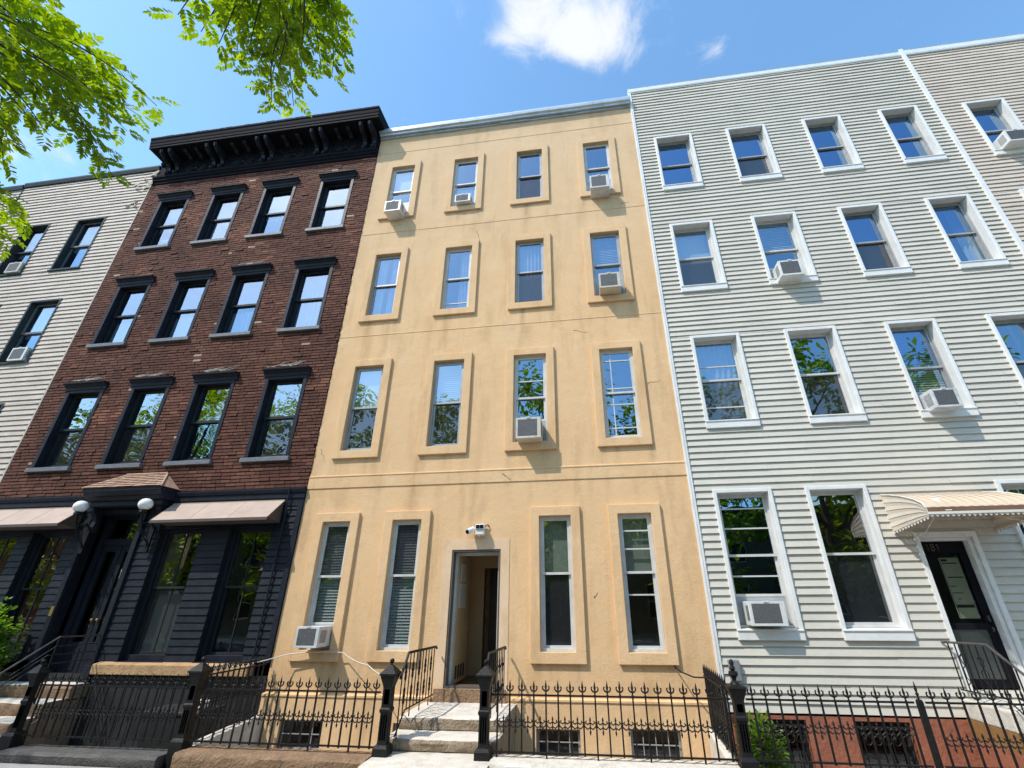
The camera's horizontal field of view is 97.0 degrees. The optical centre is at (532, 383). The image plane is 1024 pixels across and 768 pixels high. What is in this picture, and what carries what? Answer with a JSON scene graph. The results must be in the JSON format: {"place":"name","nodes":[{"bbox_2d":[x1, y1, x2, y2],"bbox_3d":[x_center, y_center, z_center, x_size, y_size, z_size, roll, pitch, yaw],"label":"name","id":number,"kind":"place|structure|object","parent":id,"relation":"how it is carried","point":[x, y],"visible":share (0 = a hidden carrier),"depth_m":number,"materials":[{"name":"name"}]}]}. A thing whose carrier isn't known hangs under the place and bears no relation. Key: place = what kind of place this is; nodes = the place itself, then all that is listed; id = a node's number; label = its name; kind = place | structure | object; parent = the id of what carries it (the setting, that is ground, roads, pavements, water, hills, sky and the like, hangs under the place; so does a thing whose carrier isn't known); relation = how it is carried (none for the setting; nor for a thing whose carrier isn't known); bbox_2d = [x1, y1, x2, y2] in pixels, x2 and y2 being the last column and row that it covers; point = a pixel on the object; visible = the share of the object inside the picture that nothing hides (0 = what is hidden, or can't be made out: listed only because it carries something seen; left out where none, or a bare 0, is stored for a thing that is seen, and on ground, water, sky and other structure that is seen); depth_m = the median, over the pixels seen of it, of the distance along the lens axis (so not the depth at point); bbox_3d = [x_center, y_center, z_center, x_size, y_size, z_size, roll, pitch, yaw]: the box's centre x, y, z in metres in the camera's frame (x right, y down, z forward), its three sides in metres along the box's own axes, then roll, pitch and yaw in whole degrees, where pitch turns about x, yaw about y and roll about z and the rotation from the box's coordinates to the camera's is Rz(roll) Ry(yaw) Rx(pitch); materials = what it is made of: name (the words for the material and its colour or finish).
{"place":"outdoors","nodes":[
{"label":"outdoors","id":0,"kind":"place"},
{"bbox_2d":[0,763,105,767],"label":"sidewalk","id":1,"kind":"structure","parent":0,"point":[7,765],"depth_m":5.60,"materials":[{"name":"concrete"}]},
{"bbox_2d":[0,0,358,261],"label":"locust tree","id":2,"kind":"object","parent":1,"relation":"on","point":[278,17],"visible":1,"depth_m":3.87,"materials":[{"name":"green plant"}]},
{"bbox_2d":[0,165,160,485],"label":"siding building","id":3,"kind":"structure","parent":0,"point":[81,226],"depth_m":12.39,"materials":[{"name":"paint"}]},
{"bbox_2d":[0,223,51,276],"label":"window","id":4,"kind":"structure","parent":3,"relation":"in","point":[15,251],"depth_m":13.19,"materials":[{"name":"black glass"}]},
{"bbox_2d":[0,298,62,364],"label":"window","id":5,"kind":"structure","parent":3,"relation":"in","point":[40,325],"depth_m":11.75,"materials":[{"name":"black glass"}]},
{"bbox_2d":[47,216,106,271],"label":"window","id":6,"kind":"structure","parent":3,"relation":"in","point":[85,244],"depth_m":12.99,"materials":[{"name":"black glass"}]},
{"bbox_2d":[0,0,1023,187],"label":"sky","id":7,"kind":"structure","parent":0,"point":[419,61],"materials":[{"name":"blue"}]},
{"bbox_2d":[264,682,966,767],"bbox_3d":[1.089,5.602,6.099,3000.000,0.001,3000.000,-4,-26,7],"label":"ground","id":8,"kind":"structure","parent":0,"point":[564,748],"depth_m":8.48,"materials":[{"name":"concrete"}]},
{"bbox_2d":[0,744,167,767],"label":"wall","id":9,"kind":"structure","parent":8,"relation":"on","point":[90,756],"depth_m":5.69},
{"bbox_2d":[0,659,51,750],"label":"iron post","id":10,"kind":"object","parent":9,"relation":"on","point":[12,738],"visible":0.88,"depth_m":6.17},
{"bbox_2d":[20,672,188,745],"bbox_3d":[-5.718,4.322,6.062,2.280,0.779,0.033,-4,-26,7],"label":"iron fence","id":11,"kind":"object","parent":9,"relation":"on","point":[83,710],"visible":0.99,"depth_m":6.05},
{"bbox_2d":[0,106,388,747],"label":"brick building","id":12,"kind":"structure","parent":8,"relation":"on","point":[197,365],"depth_m":10.18,"materials":[{"name":"brick"}]},
{"bbox_2d":[0,534,22,575],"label":"window","id":13,"kind":"structure","parent":12,"relation":"in","point":[8,541],"depth_m":9.20,"materials":[{"name":"black paint"}]},
{"bbox_2d":[2,532,70,661],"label":"window","id":14,"kind":"structure","parent":12,"relation":"in","point":[34,597],"depth_m":8.78,"materials":[{"name":"black paint"}]},
{"bbox_2d":[0,507,83,530],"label":"awning","id":15,"kind":"object","parent":12,"relation":"attached to","point":[31,519],"depth_m":8.89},
{"bbox_2d":[24,375,109,472],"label":"window","id":16,"kind":"structure","parent":12,"relation":"in","point":[87,389],"depth_m":10.16,"materials":[{"name":"black paint"}]},
{"bbox_2d":[72,501,90,553],"bbox_3d":[-8.659,2.722,8.637,0.236,0.930,0.466,-4,-26,7],"label":"wall lamp","id":17,"kind":"object","parent":12,"relation":"attached to","point":[79,508],"visible":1,"depth_m":8.63,"materials":[{"name":"metal"}]},
{"bbox_2d":[56,545,123,672],"bbox_3d":[-8.318,4.204,8.503,0.420,2.220,0.103,-4,-26,7],"label":"door","id":18,"kind":"structure","parent":12,"relation":"in","point":[67,667],"depth_m":8.45,"materials":[{"name":"black paint"}]},
{"bbox_2d":[77,545,130,672],"bbox_3d":[-7.890,4.177,8.452,0.415,2.220,0.103,-4,-26,7],"label":"door","id":19,"kind":"structure","parent":12,"relation":"in","point":[89,647],"depth_m":8.47,"materials":[{"name":"black paint"}]},
{"bbox_2d":[85,274,156,348],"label":"window","id":20,"kind":"structure","parent":12,"relation":"in","point":[140,283],"depth_m":11.49,"materials":[{"name":"black paint"}]},
{"bbox_2d":[94,370,175,469],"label":"window","id":21,"kind":"structure","parent":12,"relation":"in","point":[140,386],"depth_m":9.96,"materials":[{"name":"black paint"}]},
{"bbox_2d":[138,498,154,551],"bbox_3d":[-7.271,2.634,8.470,0.236,0.930,0.466,-4,-26,7],"label":"wall lamp","id":22,"kind":"object","parent":12,"relation":"attached to","point":[145,505],"visible":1,"depth_m":8.46,"materials":[{"name":"metal"}]},
{"bbox_2d":[115,529,202,662],"bbox_3d":[-6.657,3.801,8.261,0.900,2.200,0.326,-4,-26,7],"label":"window","id":23,"kind":"structure","parent":12,"relation":"in","point":[156,638],"depth_m":8.20,"materials":[{"name":"black paint"}]},
{"bbox_2d":[133,190,193,250],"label":"window","id":24,"kind":"structure","parent":12,"relation":"in","point":[167,200],"depth_m":12.95,"materials":[{"name":"black paint"}]},
{"bbox_2d":[148,268,215,343],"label":"window","id":25,"kind":"structure","parent":12,"relation":"in","point":[181,330],"depth_m":11.28,"materials":[{"name":"black paint"}]},
{"bbox_2d":[162,366,239,466],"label":"window","id":26,"kind":"structure","parent":12,"relation":"in","point":[225,379],"depth_m":9.77,"materials":[{"name":"black paint"}]},
{"bbox_2d":[149,500,284,525],"bbox_3d":[-5.873,2.372,8.444,2.350,0.425,0.386,-4,-26,7],"label":"awning","id":27,"kind":"object","parent":12,"relation":"attached to","point":[231,512],"depth_m":8.40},
{"bbox_2d":[189,183,247,244],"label":"window","id":28,"kind":"structure","parent":12,"relation":"in","point":[220,233],"depth_m":12.71,"materials":[{"name":"black paint"}]},
{"bbox_2d":[192,527,271,663],"bbox_3d":[-5.230,3.693,8.055,0.870,2.200,0.250,-4,-26,7],"label":"window","id":29,"kind":"structure","parent":12,"relation":"in","point":[216,657],"depth_m":8.06,"materials":[{"name":"black paint"}]},
{"bbox_2d":[209,261,273,338],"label":"window","id":30,"kind":"structure","parent":12,"relation":"in","point":[241,324],"depth_m":11.09,"materials":[{"name":"black paint"}]},
{"bbox_2d":[244,176,299,238],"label":"window","id":31,"kind":"structure","parent":12,"relation":"in","point":[280,207],"depth_m":12.58,"materials":[{"name":"black paint"}]},
{"bbox_2d":[239,361,311,462],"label":"window","id":32,"kind":"structure","parent":12,"relation":"in","point":[286,409],"depth_m":9.72,"materials":[{"name":"black paint"}]},
{"bbox_2d":[276,256,336,332],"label":"window","id":33,"kind":"structure","parent":12,"relation":"in","point":[312,301],"depth_m":10.98,"materials":[{"name":"black paint"}]},
{"bbox_2d":[305,169,357,232],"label":"window","id":34,"kind":"structure","parent":12,"relation":"in","point":[334,216],"depth_m":12.33,"materials":[{"name":"black paint"}]},
{"bbox_2d":[170,745,371,767],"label":"wall","id":35,"kind":"structure","parent":8,"relation":"on","point":[198,756],"depth_m":5.43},
{"bbox_2d":[163,656,213,767],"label":"iron post","id":36,"kind":"object","parent":35,"relation":"on","point":[199,673],"visible":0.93,"depth_m":5.87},
{"bbox_2d":[188,675,380,751],"bbox_3d":[-3.151,4.164,5.751,2.500,0.769,0.033,-4,-26,7],"label":"iron fence","id":37,"kind":"object","parent":35,"relation":"on","point":[268,744],"visible":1,"depth_m":5.74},
{"bbox_2d":[256,96,729,760],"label":"stucco building","id":38,"kind":"structure","parent":8,"relation":"on","point":[478,326],"depth_m":8.55,"materials":[{"name":"paint"}]},
{"bbox_2d":[293,626,332,647],"bbox_3d":[-3.531,4.084,7.333,0.390,0.301,0.472,-4,-26,7],"label":"air conditioner","id":39,"kind":"object","parent":38,"relation":"attached to","point":[312,636],"visible":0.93,"depth_m":7.16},
{"bbox_2d":[288,512,360,661],"bbox_3d":[-3.552,3.462,7.893,0.845,2.340,0.217,-4,-26,7],"label":"window","id":40,"kind":"structure","parent":38,"relation":"in","point":[328,609],"depth_m":7.89,"materials":[{"name":"paint"}]},
{"bbox_2d":[331,358,392,459],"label":"window","id":41,"kind":"structure","parent":38,"relation":"in","point":[371,392],"depth_m":9.36,"materials":[{"name":"paint"}]},
{"bbox_2d":[358,247,408,322],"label":"window","id":42,"kind":"structure","parent":38,"relation":"in","point":[396,286],"depth_m":10.65,"materials":[{"name":"paint"}]},
{"bbox_2d":[366,510,431,662],"bbox_3d":[-2.223,3.378,7.733,0.852,2.340,0.217,-4,-26,7],"label":"window","id":43,"kind":"structure","parent":38,"relation":"in","point":[398,617],"depth_m":7.68,"materials":[{"name":"paint"}]},
{"bbox_2d":[378,160,421,220],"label":"window","id":44,"kind":"structure","parent":38,"relation":"in","point":[406,183],"depth_m":12.10,"materials":[{"name":"paint"}]},
{"bbox_2d":[417,352,472,455],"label":"window","id":45,"kind":"structure","parent":38,"relation":"in","point":[463,398],"depth_m":9.11,"materials":[{"name":"paint"}]},
{"bbox_2d":[432,240,478,316],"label":"window","id":46,"kind":"structure","parent":38,"relation":"in","point":[466,303],"depth_m":10.42,"materials":[{"name":"paint"}]},
{"bbox_2d":[452,556,470,683],"bbox_3d":[-1.234,4.035,7.876,0.049,1.910,0.760,-4,-26,7],"label":"front door","id":47,"kind":"structure","parent":38,"relation":"in","point":[464,572],"depth_m":7.81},
{"bbox_2d":[444,152,484,212],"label":"window","id":48,"kind":"structure","parent":38,"relation":"in","point":[476,193],"depth_m":11.76,"materials":[{"name":"paint"}]},
{"bbox_2d":[482,568,497,671],"bbox_3d":[-0.573,4.463,8.611,0.730,1.790,0.122,-4,-26,7],"label":"inner door","id":49,"kind":"structure","parent":38,"relation":"in","point":[491,584],"depth_m":8.69,"materials":[{"name":"brown wood"}]},
{"bbox_2d":[516,416,542,442],"bbox_3d":[-0.059,0.865,8.412,0.466,0.413,0.390,-4,-26,7],"label":"air conditioner","id":50,"kind":"object","parent":38,"relation":"attached to","point":[529,429],"visible":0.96,"depth_m":8.25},
{"bbox_2d":[507,232,551,310],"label":"window","id":51,"kind":"structure","parent":38,"relation":"in","point":[527,261],"depth_m":10.32,"materials":[{"name":"paint"}]},
{"bbox_2d":[510,144,548,205],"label":"window","id":52,"kind":"structure","parent":38,"relation":"in","point":[515,179],"depth_m":11.54,"materials":[{"name":"paint"}]},
{"bbox_2d":[504,346,556,451],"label":"window","id":53,"kind":"structure","parent":38,"relation":"in","point":[511,395],"depth_m":8.84,"materials":[{"name":"paint"}]},
{"bbox_2d":[530,505,586,664],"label":"window","id":54,"kind":"structure","parent":38,"relation":"in","point":[558,551],"depth_m":7.42,"materials":[{"name":"paint"}]},
{"bbox_2d":[576,136,620,197],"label":"window","id":55,"kind":"structure","parent":38,"relation":"in","point":[584,179],"depth_m":11.37,"materials":[{"name":"paint"}]},
{"bbox_2d":[589,174,608,198],"bbox_3d":[1.595,-4.714,10.844,0.445,0.420,0.402,-4,-26,7],"label":"air conditioner","id":56,"kind":"object","parent":38,"relation":"attached to","point":[599,185],"visible":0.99,"depth_m":10.69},
{"bbox_2d":[583,225,633,303],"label":"window","id":57,"kind":"structure","parent":38,"relation":"in","point":[593,296],"depth_m":10.04,"materials":[{"name":"paint"}]},
{"bbox_2d":[598,272,620,295],"bbox_3d":[1.626,-2.099,9.597,0.445,0.385,0.390,-4,-26,7],"label":"air conditioner","id":58,"kind":"object","parent":38,"relation":"attached to","point":[609,283],"visible":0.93,"depth_m":9.44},
{"bbox_2d":[591,340,652,446],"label":"window","id":59,"kind":"structure","parent":38,"relation":"in","point":[644,437],"depth_m":8.61,"materials":[{"name":"paint"}]},
{"bbox_2d":[607,503,678,665],"bbox_3d":[1.721,3.127,7.257,0.868,2.340,0.213,-4,-26,7],"label":"window","id":60,"kind":"structure","parent":38,"relation":"in","point":[632,545],"depth_m":7.26,"materials":[{"name":"paint"}]},
{"bbox_2d":[488,754,739,767],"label":"wall","id":61,"kind":"structure","parent":8,"relation":"on","point":[516,761],"depth_m":5.04,"materials":[{"name":"stone"}]},
{"bbox_2d":[491,680,738,764],"bbox_3d":[0.886,3.908,5.265,2.790,0.769,0.033,-4,-26,7],"label":"iron fence","id":62,"kind":"object","parent":61,"relation":"on","point":[596,723],"visible":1,"depth_m":5.25,"materials":[{"name":"metal"}]},
{"bbox_2d":[724,659,759,767],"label":"iron post","id":63,"kind":"object","parent":61,"relation":"on","point":[736,690],"visible":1,"depth_m":5.06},
{"bbox_2d":[627,51,1023,767],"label":"siding building","id":64,"kind":"structure","parent":8,"relation":"on","point":[811,431],"depth_m":8.41,"materials":[{"name":"paint"}]},
{"bbox_2d":[654,133,703,191],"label":"window","id":65,"kind":"structure","parent":64,"relation":"in","point":[679,169],"depth_m":11.18,"materials":[{"name":"metal"}]},
{"bbox_2d":[669,220,727,292],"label":"window","id":66,"kind":"structure","parent":64,"relation":"in","point":[694,248],"depth_m":10.03,"materials":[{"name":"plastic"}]},
{"bbox_2d":[690,332,760,428],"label":"window","id":67,"kind":"structure","parent":64,"relation":"in","point":[726,393],"depth_m":8.62,"materials":[{"name":"plastic"}]},
{"bbox_2d":[725,124,782,182],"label":"window","id":68,"kind":"structure","parent":64,"relation":"in","point":[751,141],"depth_m":11.02,"materials":[{"name":"metal"}]},
{"bbox_2d":[711,488,805,640],"bbox_3d":[3.491,2.779,7.152,0.935,2.205,0.260,-4,-26,7],"label":"window","id":69,"kind":"structure","parent":64,"relation":"in","point":[756,563],"depth_m":7.21,"materials":[{"name":"plastic"}]},
{"bbox_2d":[742,601,788,625],"bbox_3d":[3.449,3.407,6.736,0.509,0.332,0.348,-4,-26,7],"label":"air conditioner","id":70,"kind":"object","parent":64,"relation":"attached to","point":[764,613],"visible":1,"depth_m":6.60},
{"bbox_2d":[749,719,813,767],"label":"basement window","id":71,"kind":"structure","parent":64,"relation":"in","point":[805,739],"depth_m":6.10,"materials":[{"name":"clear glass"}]},
{"bbox_2d":[750,211,818,285],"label":"window","id":72,"kind":"structure","parent":64,"relation":"in","point":[775,220],"depth_m":9.73,"materials":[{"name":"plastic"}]},
{"bbox_2d":[772,259,805,282],"bbox_3d":[5.156,-2.243,9.146,0.445,0.378,0.390,-4,-26,7],"label":"air conditioner","id":73,"kind":"object","parent":64,"relation":"attached to","point":[788,270],"visible":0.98,"depth_m":9.00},
{"bbox_2d":[783,325,867,423],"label":"window","id":74,"kind":"structure","parent":64,"relation":"in","point":[850,393],"depth_m":8.26,"materials":[{"name":"plastic"}]},
{"bbox_2d":[801,114,864,173],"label":"window","id":75,"kind":"structure","parent":64,"relation":"in","point":[834,150],"depth_m":10.74,"materials":[{"name":"metal"}]},
{"bbox_2d":[804,484,915,640],"bbox_3d":[4.931,2.688,6.979,0.930,2.205,0.260,-4,-26,7],"label":"window","id":76,"kind":"structure","parent":64,"relation":"in","point":[900,628],"depth_m":6.82,"materials":[{"name":"plastic"}]},
{"bbox_2d":[836,202,912,277],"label":"window","id":77,"kind":"structure","parent":64,"relation":"in","point":[864,224],"depth_m":9.50,"materials":[{"name":"wood"}]},
{"bbox_2d":[855,721,919,767],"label":"basement window","id":78,"kind":"structure","parent":64,"relation":"in","point":[910,744],"depth_m":5.95,"materials":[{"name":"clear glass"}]},
{"bbox_2d":[877,105,947,164],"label":"window","id":79,"kind":"structure","parent":64,"relation":"in","point":[914,140],"depth_m":10.52,"materials":[{"name":"metal"}]},
{"bbox_2d":[883,318,979,418],"bbox_3d":[7.022,-0.261,8.134,0.870,1.930,0.350,-4,-26,7],"label":"window","id":80,"kind":"structure","parent":64,"relation":"in","point":[918,344],"depth_m":8.22,"materials":[{"name":"metal"}]},
{"bbox_2d":[918,387,963,411],"bbox_3d":[6.886,0.298,7.673,0.403,0.343,0.410,-4,-26,7],"label":"air conditioner","id":81,"kind":"object","parent":64,"relation":"attached to","point":[942,399],"visible":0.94,"depth_m":7.53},
{"bbox_2d":[880,491,1023,537],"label":"awning","id":82,"kind":"object","parent":64,"relation":"attached to","point":[1001,508],"depth_m":6.44,"materials":[{"name":"white plastic"}]},
{"bbox_2d":[923,193,1009,269],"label":"window","id":83,"kind":"structure","parent":64,"relation":"in","point":[957,216],"depth_m":9.27,"materials":[{"name":"wood"}]},
{"bbox_2d":[921,541,1020,688],"bbox_3d":[6.253,3.275,6.547,0.650,1.890,0.110,-4,-26,7],"label":"street door","id":84,"kind":"structure","parent":64,"relation":"in","point":[986,632],"depth_m":6.49,"materials":[{"name":"black wood"}]},
{"bbox_2d":[984,311,1023,389],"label":"window","id":85,"kind":"structure","parent":64,"relation":"in","point":[1010,317],"depth_m":8.18,"materials":[{"name":"metal"}]},
{"bbox_2d":[993,479,1023,548],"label":"window","id":86,"kind":"structure","parent":64,"relation":"in","point":[1011,484],"depth_m":7.05,"materials":[{"name":"plastic"}]},
{"bbox_3d":[4.983,4.352,4.372,5.115,0.614,0.344,-4,-26,7],"label":"low wall","id":87,"kind":"object","parent":8,"relation":"on","visible":0},
{"bbox_2d":[745,683,933,767],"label":"iron fence","id":88,"kind":"object","parent":87,"relation":"on","point":[841,727],"visible":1,"depth_m":4.96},
{"bbox_2d":[913,682,943,767],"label":"iron post","id":89,"kind":"object","parent":87,"relation":"on","point":[935,753],"visible":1,"depth_m":4.83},
{"bbox_2d":[925,686,1023,767],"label":"iron fence","id":90,"kind":"object","parent":87,"relation":"on","point":[979,704],"visible":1,"depth_m":4.80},
{"bbox_2d":[898,33,1023,256],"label":"siding building","id":91,"kind":"structure","parent":0,"point":[973,91],"depth_m":10.56,"materials":[{"name":"paint"}]},
{"bbox_2d":[961,97,1023,156],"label":"window","id":92,"kind":"structure","parent":91,"relation":"in","point":[991,117],"depth_m":10.37,"materials":[{"name":"metal"}]},
{"bbox_2d":[992,128,1023,149],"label":"air conditioner","id":93,"kind":"object","parent":91,"relation":"attached to","point":[1009,139],"visible":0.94,"depth_m":9.69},
{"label":"areaway paving","id":94,"kind":"structure","parent":0,"visible":0},
{"bbox_2d":[0,596,24,674],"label":"shrub","id":95,"kind":"object","parent":94,"relation":"on","point":[5,622],"visible":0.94,"depth_m":7.85,"materials":[{"name":"green plant"}]},
{"bbox_2d":[0,681,90,745],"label":"stone stoop","id":96,"kind":"object","parent":94,"relation":"on","point":[12,695],"visible":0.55,"depth_m":7.20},
{"bbox_2d":[0,634,100,703],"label":"stair railing","id":97,"kind":"object","parent":96,"relation":"on","point":[49,663],"visible":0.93,"depth_m":7.15,"materials":[{"name":"metal"}]},
{"bbox_2d":[136,704,224,748],"bbox_3d":[-5.172,5.139,6.560,0.940,0.735,0.540,-4,-26,7],"label":"rubbish bin","id":98,"kind":"object","parent":94,"relation":"on","point":[153,744],"visible":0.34,"depth_m":6.44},
{"bbox_2d":[192,715,261,746],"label":"wall","id":99,"kind":"structure","parent":94,"relation":"on","point":[236,733],"depth_m":6.57,"materials":[{"name":"stone"}]},
{"bbox_2d":[191,653,266,736],"bbox_3d":[-4.407,4.519,6.621,0.038,0.899,1.320,-4,-26,7],"label":"iron fence","id":100,"kind":"object","parent":99,"relation":"on","point":[224,666],"visible":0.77,"depth_m":6.64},
{"bbox_2d":[358,702,515,767],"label":"stone steps","id":101,"kind":"structure","parent":94,"relation":"on","point":[437,735],"depth_m":5.66,"materials":[{"name":"stone"}]},
{"bbox_2d":[371,658,401,757],"bbox_3d":[-1.809,4.087,5.585,0.210,1.210,0.210,-4,-26,7],"label":"iron post","id":102,"kind":"object","parent":101,"relation":"on","point":[390,676],"visible":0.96,"depth_m":5.56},
{"bbox_2d":[394,645,437,739],"bbox_3d":[-1.597,4.215,6.311,0.040,0.922,1.395,-4,-26,7],"label":"stair railing","id":103,"kind":"object","parent":101,"relation":"on","point":[405,666],"visible":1,"depth_m":6.22,"materials":[{"name":"metal"}]},
{"bbox_2d":[474,659,495,761],"bbox_3d":[-0.580,4.009,5.438,0.210,1.210,0.210,-4,-26,7],"label":"iron post","id":104,"kind":"object","parent":101,"relation":"on","point":[485,675],"visible":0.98,"depth_m":5.41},
{"bbox_2d":[487,646,506,718],"bbox_3d":[-0.507,4.146,6.180,0.040,0.922,1.395,-4,-26,7],"label":"stair railing","id":105,"kind":"object","parent":101,"relation":"on","point":[496,666],"visible":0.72,"depth_m":6.32,"materials":[{"name":"metal"}]},
{"bbox_2d":[709,729,737,763],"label":"wall","id":106,"kind":"structure","parent":94,"relation":"on","point":[724,752],"depth_m":5.77,"materials":[{"name":"paint"}]},
{"bbox_2d":[703,664,736,761],"bbox_3d":[2.373,4.131,5.802,0.038,0.818,1.350,-4,-26,7],"label":"iron fence","id":107,"kind":"object","parent":106,"relation":"on","point":[715,681],"visible":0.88,"depth_m":5.71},
{"bbox_2d":[734,709,793,767],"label":"shrub","id":108,"kind":"object","parent":94,"relation":"on","point":[754,734],"visible":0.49,"depth_m":5.36,"materials":[{"name":"green plant"}]},
{"bbox_2d":[963,699,1023,767],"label":"stone stoop","id":109,"kind":"object","parent":94,"relation":"on","point":[995,728],"visible":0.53,"depth_m":5.52,"materials":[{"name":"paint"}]},
{"bbox_2d":[941,641,1023,714],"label":"stair railing","id":110,"kind":"object","parent":109,"relation":"on","point":[1016,669],"visible":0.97,"depth_m":5.68,"materials":[{"name":"metal"}]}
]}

